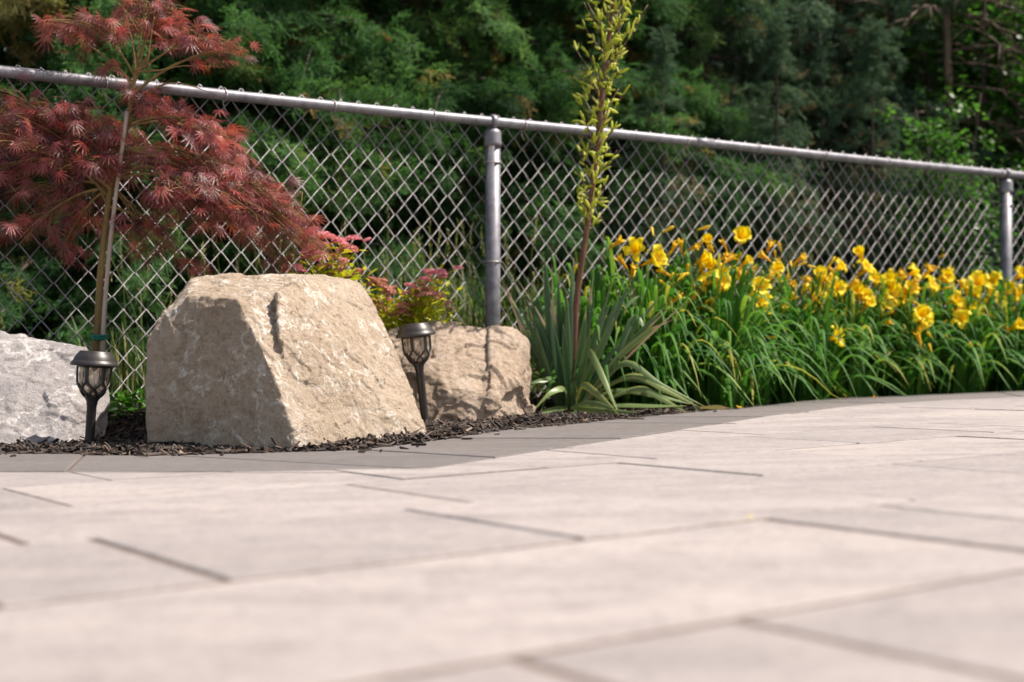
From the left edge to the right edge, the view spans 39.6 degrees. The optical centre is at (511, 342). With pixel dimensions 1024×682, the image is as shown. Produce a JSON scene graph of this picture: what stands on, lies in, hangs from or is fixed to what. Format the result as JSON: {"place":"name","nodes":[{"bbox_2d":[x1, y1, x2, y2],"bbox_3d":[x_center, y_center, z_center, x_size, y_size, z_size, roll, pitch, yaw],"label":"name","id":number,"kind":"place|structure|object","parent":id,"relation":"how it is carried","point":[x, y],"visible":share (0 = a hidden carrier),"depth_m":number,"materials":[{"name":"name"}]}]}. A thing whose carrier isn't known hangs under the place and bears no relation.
{"place":"outdoors","nodes":[
{"label":"outdoors","id":0,"kind":"place"},
{"bbox_2d":[0,395,1023,681],"bbox_3d":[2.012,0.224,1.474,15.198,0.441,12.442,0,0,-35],"label":"patio","id":1,"kind":"structure","parent":0,"point":[368,623],"depth_m":1.56,"materials":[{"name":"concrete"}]},
{"bbox_2d":[108,383,994,437],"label":"garden soil","id":2,"kind":"structure","parent":0,"point":[745,405],"depth_m":5.60,"materials":[{"name":"brown soil"}]},
{"bbox_2d":[70,350,118,442],"bbox_3d":[-1.129,0.207,3.812,0.127,0.370,0.127,4,-1,-22],"label":"path lamp","id":3,"kind":"object","parent":2,"relation":"on","point":[93,393],"visible":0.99,"depth_m":3.79,"materials":[{"name":"brown metal"}]},
{"bbox_2d":[0,0,227,402],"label":"cedar tree","id":4,"kind":"object","parent":2,"relation":"on","point":[28,88],"visible":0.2,"depth_m":6.21,"materials":[{"name":"green plant"}]},
{"bbox_2d":[100,111,128,351],"bbox_3d":[-1.229,-0.215,4.393,0.089,1.003,0.017,0,0,-6],"label":"support stake","id":5,"kind":"object","parent":2,"relation":"on","point":[107,273],"visible":0.7,"depth_m":4.39,"materials":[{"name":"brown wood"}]},
{"bbox_2d":[109,388,145,421],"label":"ground cover","id":6,"kind":"object","parent":2,"relation":"on","point":[127,402],"visible":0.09,"depth_m":4.50,"materials":[{"name":"green plant"}]},
{"bbox_2d":[0,0,341,350],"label":"japanese maple","id":7,"kind":"object","parent":2,"relation":"on","point":[67,130],"visible":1,"depth_m":4.40,"materials":[{"name":"red plant"}]},
{"bbox_2d":[91,332,109,339],"bbox_3d":[-1.275,-0.020,4.405,0.055,0.026,0.070,0,0,0],"label":"plant tie","id":8,"kind":"object","parent":7,"relation":"attached to","point":[100,337],"visible":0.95,"depth_m":4.38,"materials":[{"name":"teal plastic"}]},
{"bbox_2d":[0,0,515,401],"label":"cedar tree","id":9,"kind":"object","parent":2,"relation":"on","point":[239,24],"visible":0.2,"depth_m":6.66,"materials":[{"name":"green plant"}]},
{"bbox_2d":[8,0,612,402],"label":"cedar tree","id":10,"kind":"object","parent":2,"relation":"on","point":[308,69],"visible":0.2,"depth_m":7.08,"materials":[{"name":"green plant"}]},
{"bbox_2d":[286,231,378,281],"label":"spirea shrub","id":11,"kind":"object","parent":2,"relation":"on","point":[322,268],"visible":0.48,"depth_m":4.50,"materials":[{"name":"pink plant"}]},
{"bbox_2d":[0,390,738,456],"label":"bark mulch","id":12,"kind":"object","parent":2,"relation":"on","point":[119,441],"visible":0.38,"depth_m":3.79,"materials":[{"name":"brown wood"}]},
{"bbox_2d":[338,264,463,330],"bbox_3d":[-0.392,-0.027,4.980,0.454,0.497,0.374,0,0,0],"label":"spirea shrub","id":13,"kind":"object","parent":2,"relation":"on","point":[421,307],"visible":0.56,"depth_m":4.90,"materials":[{"name":"green plant"}]},
{"bbox_2d":[395,322,435,422],"bbox_3d":[-0.278,0.166,4.417,0.127,0.455,0.127,-7,2,-14],"label":"path lamp","id":14,"kind":"object","parent":2,"relation":"on","point":[415,332],"visible":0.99,"depth_m":4.39,"materials":[{"name":"brown metal"}]},
{"bbox_2d":[240,0,697,383],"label":"cedar tree","id":15,"kind":"object","parent":2,"relation":"on","point":[508,43],"visible":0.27,"depth_m":7.38,"materials":[{"name":"green plant"}]},
{"bbox_2d":[504,235,714,409],"bbox_3d":[0.279,-0.062,5.302,0.924,0.676,0.928,0,0,-27],"label":"daylily","id":16,"kind":"object","parent":2,"relation":"on","point":[599,299],"visible":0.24,"depth_m":5.18,"materials":[{"name":"green plant"}]},
{"bbox_2d":[501,0,727,415],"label":"yucca","id":17,"kind":"object","parent":2,"relation":"on","point":[550,333],"visible":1,"depth_m":4.96,"materials":[{"name":"green plant"}]},
{"bbox_2d":[421,0,814,325],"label":"cedar tree","id":18,"kind":"object","parent":2,"relation":"on","point":[683,13],"visible":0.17,"depth_m":7.84,"materials":[{"name":"green plant"}]},
{"bbox_2d":[530,226,778,411],"bbox_3d":[0.485,-0.081,5.302,0.944,0.707,0.936,0,0,27],"label":"daylily","id":19,"kind":"object","parent":2,"relation":"on","point":[671,339],"visible":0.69,"depth_m":5.19,"materials":[{"name":"green plant"}]},
{"bbox_2d":[579,24,737,307],"bbox_3d":[0.789,-0.507,7.300,0.957,2.270,0.984,0,0,-23],"label":"young spruce","id":20,"kind":"object","parent":2,"relation":"on","point":[664,56],"visible":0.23,"depth_m":7.28,"materials":[{"name":"green plant"}]},
{"bbox_2d":[505,0,918,325],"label":"spruce tree","id":21,"kind":"object","parent":2,"relation":"on","point":[734,32],"visible":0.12,"depth_m":8.39,"materials":[{"name":"green plant"}]},
{"bbox_2d":[615,225,832,409],"bbox_3d":[0.795,-0.082,5.413,0.933,0.733,1.005,0,0,0],"label":"daylily","id":22,"kind":"object","parent":2,"relation":"on","point":[738,313],"visible":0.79,"depth_m":5.34,"materials":[{"name":"green plant"}]},
{"bbox_2d":[678,226,851,404],"bbox_3d":[0.894,-0.106,5.790,0.964,0.729,0.944,0,0,30],"label":"daylily","id":23,"kind":"object","parent":2,"relation":"on","point":[742,234],"visible":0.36,"depth_m":5.67,"materials":[{"name":"green plant"}]},
{"bbox_2d":[711,9,860,314],"bbox_3d":[1.451,-0.590,7.801,1.071,2.470,1.042,0,0,-36],"label":"young spruce","id":24,"kind":"object","parent":2,"relation":"on","point":[776,43],"visible":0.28,"depth_m":7.74,"materials":[{"name":"green plant"}]},
{"bbox_2d":[643,0,1023,298],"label":"spruce tree","id":25,"kind":"object","parent":2,"relation":"on","point":[819,74],"visible":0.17,"depth_m":8.85,"materials":[{"name":"green plant"}]},
{"bbox_2d":[754,242,916,402],"bbox_3d":[1.184,-0.073,5.940,0.907,0.694,0.943,0,0,0],"label":"daylily","id":26,"kind":"object","parent":2,"relation":"on","point":[810,310],"visible":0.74,"depth_m":5.81,"materials":[{"name":"green plant"}]},
{"bbox_2d":[791,14,940,311],"bbox_3d":[2.066,-0.625,8.200,1.100,2.537,1.070,0,0,35],"label":"young spruce","id":27,"kind":"object","parent":2,"relation":"on","point":[875,33],"visible":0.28,"depth_m":8.16,"materials":[{"name":"green plant"}]},
{"bbox_2d":[791,245,963,398],"bbox_3d":[1.435,-0.079,6.234,0.982,0.683,0.916,0,0,0],"label":"daylily","id":28,"kind":"object","parent":2,"relation":"on","point":[861,387],"visible":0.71,"depth_m":6.05,"materials":[{"name":"green plant"}]},
{"bbox_2d":[792,0,1023,298],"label":"dead tree","id":29,"kind":"object","parent":2,"relation":"on","point":[947,52],"visible":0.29,"depth_m":8.82,"materials":[{"name":"brown wood"}]},
{"bbox_2d":[835,263,994,396],"bbox_3d":[1.688,-0.046,6.347,0.852,0.622,0.946,0,0,30],"label":"daylily","id":30,"kind":"object","parent":2,"relation":"on","point":[918,322],"visible":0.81,"depth_m":6.20,"materials":[{"name":"green plant"}]},
{"bbox_2d":[848,0,1023,306],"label":"tree","id":31,"kind":"object","parent":2,"relation":"on","point":[971,76],"visible":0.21,"depth_m":9.11,"materials":[{"name":"green plant"}]},
{"bbox_2d":[870,88,1023,308],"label":"leafy bush","id":32,"kind":"object","parent":2,"relation":"on","point":[937,144],"visible":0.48,"depth_m":7.88,"materials":[{"name":"green plant"}]},
{"bbox_2d":[891,249,1023,394],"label":"daylily","id":33,"kind":"object","parent":2,"relation":"on","point":[968,317],"visible":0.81,"depth_m":6.37,"materials":[{"name":"green plant"}]},
{"bbox_2d":[917,0,1023,320],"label":"tree","id":34,"kind":"object","parent":2,"relation":"on","point":[1014,68],"visible":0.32,"depth_m":8.91,"materials":[{"name":"green plant"}]},
{"bbox_2d":[962,265,1023,391],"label":"daylily","id":35,"kind":"object","parent":2,"relation":"on","point":[1011,308],"visible":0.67,"depth_m":6.57,"materials":[{"name":"green plant"}]},
{"bbox_2d":[933,18,1020,259],"bbox_3d":[4.097,-2.616,10.625,3.263,6.741,3.013,0,0,33],"label":"spruce tree","id":36,"kind":"object","parent":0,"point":[995,118],"depth_m":10.60,"materials":[{"name":"green plant"}]},
{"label":"ground","id":37,"kind":"structure","parent":0,"visible":0},
{"bbox_2d":[0,331,112,443],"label":"boulder","id":38,"kind":"object","parent":37,"relation":"on","point":[42,398],"visible":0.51,"depth_m":3.95,"materials":[{"name":"grey stone"}]},
{"bbox_2d":[0,0,432,389],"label":"cedar tree","id":39,"kind":"object","parent":37,"relation":"on","point":[70,62],"visible":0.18,"depth_m":6.25,"materials":[{"name":"green plant"}]},
{"bbox_2d":[144,273,425,451],"bbox_3d":[-0.645,0.069,3.942,0.847,0.540,0.956,0,0,0],"label":"boulder","id":40,"kind":"object","parent":37,"relation":"on","point":[282,360],"visible":0.75,"depth_m":3.64,"materials":[{"name":"beige stone"}]},
{"bbox_2d":[158,5,440,264],"bbox_3d":[-1.607,-2.806,9.715,3.331,7.450,3.607,0,0,22],"label":"spruce tree","id":41,"kind":"object","parent":37,"relation":"on","point":[369,100],"depth_m":9.23,"materials":[{"name":"green plant"}]},
{"bbox_2d":[342,0,517,319],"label":"spruce tree","id":42,"kind":"object","parent":37,"relation":"on","point":[373,98],"depth_m":9.74,"materials":[{"name":"green plant"}]},
{"bbox_2d":[387,319,535,421],"bbox_3d":[-0.191,0.136,4.805,0.546,0.435,0.604,0,0,0],"label":"boulder","id":43,"kind":"object","parent":37,"relation":"on","point":[478,373],"visible":0.42,"depth_m":4.66,"materials":[{"name":"brown stone"}]},
{"bbox_2d":[0,205,1018,413],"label":"tall grass","id":44,"kind":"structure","parent":37,"relation":"on","point":[128,382],"depth_m":5.48,"materials":[{"name":"green plant"}]},
{"bbox_2d":[0,65,1023,407],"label":"chain link fence","id":45,"kind":"object","parent":37,"relation":"on","point":[492,181],"visible":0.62,"depth_m":5.36,"materials":[{"name":"metal"}]},
{"bbox_2d":[0,391,1023,472],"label":"patio border","id":46,"kind":"object","parent":37,"relation":"on","point":[455,451],"visible":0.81,"depth_m":3.30,"materials":[{"name":"concrete"}]},
{"bbox_2d":[411,0,653,233],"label":"spruce tree","id":47,"kind":"object","parent":37,"relation":"on","point":[555,77],"depth_m":10.04,"materials":[{"name":"green plant"}]},
{"bbox_2d":[566,1,806,253],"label":"spruce tree","id":48,"kind":"object","parent":37,"relation":"on","point":[728,69],"depth_m":10.81,"materials":[{"name":"green plant"}]},
{"bbox_2d":[672,0,941,274],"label":"spruce tree","id":49,"kind":"object","parent":37,"relation":"on","point":[738,66],"depth_m":11.33,"materials":[{"name":"green plant"}]},
{"bbox_2d":[757,0,1023,310],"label":"spruce tree","id":50,"kind":"object","parent":37,"relation":"on","point":[916,63],"visible":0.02,"depth_m":9.76,"materials":[{"name":"green plant"}]},
{"bbox_2d":[793,4,1004,204],"bbox_3d":[3.172,-2.596,12.302,3.378,8.012,3.473,0,0,8],"label":"spruce tree","id":51,"kind":"object","parent":37,"relation":"on","point":[886,58],"depth_m":11.94,"materials":[{"name":"green plant"}]}
]}

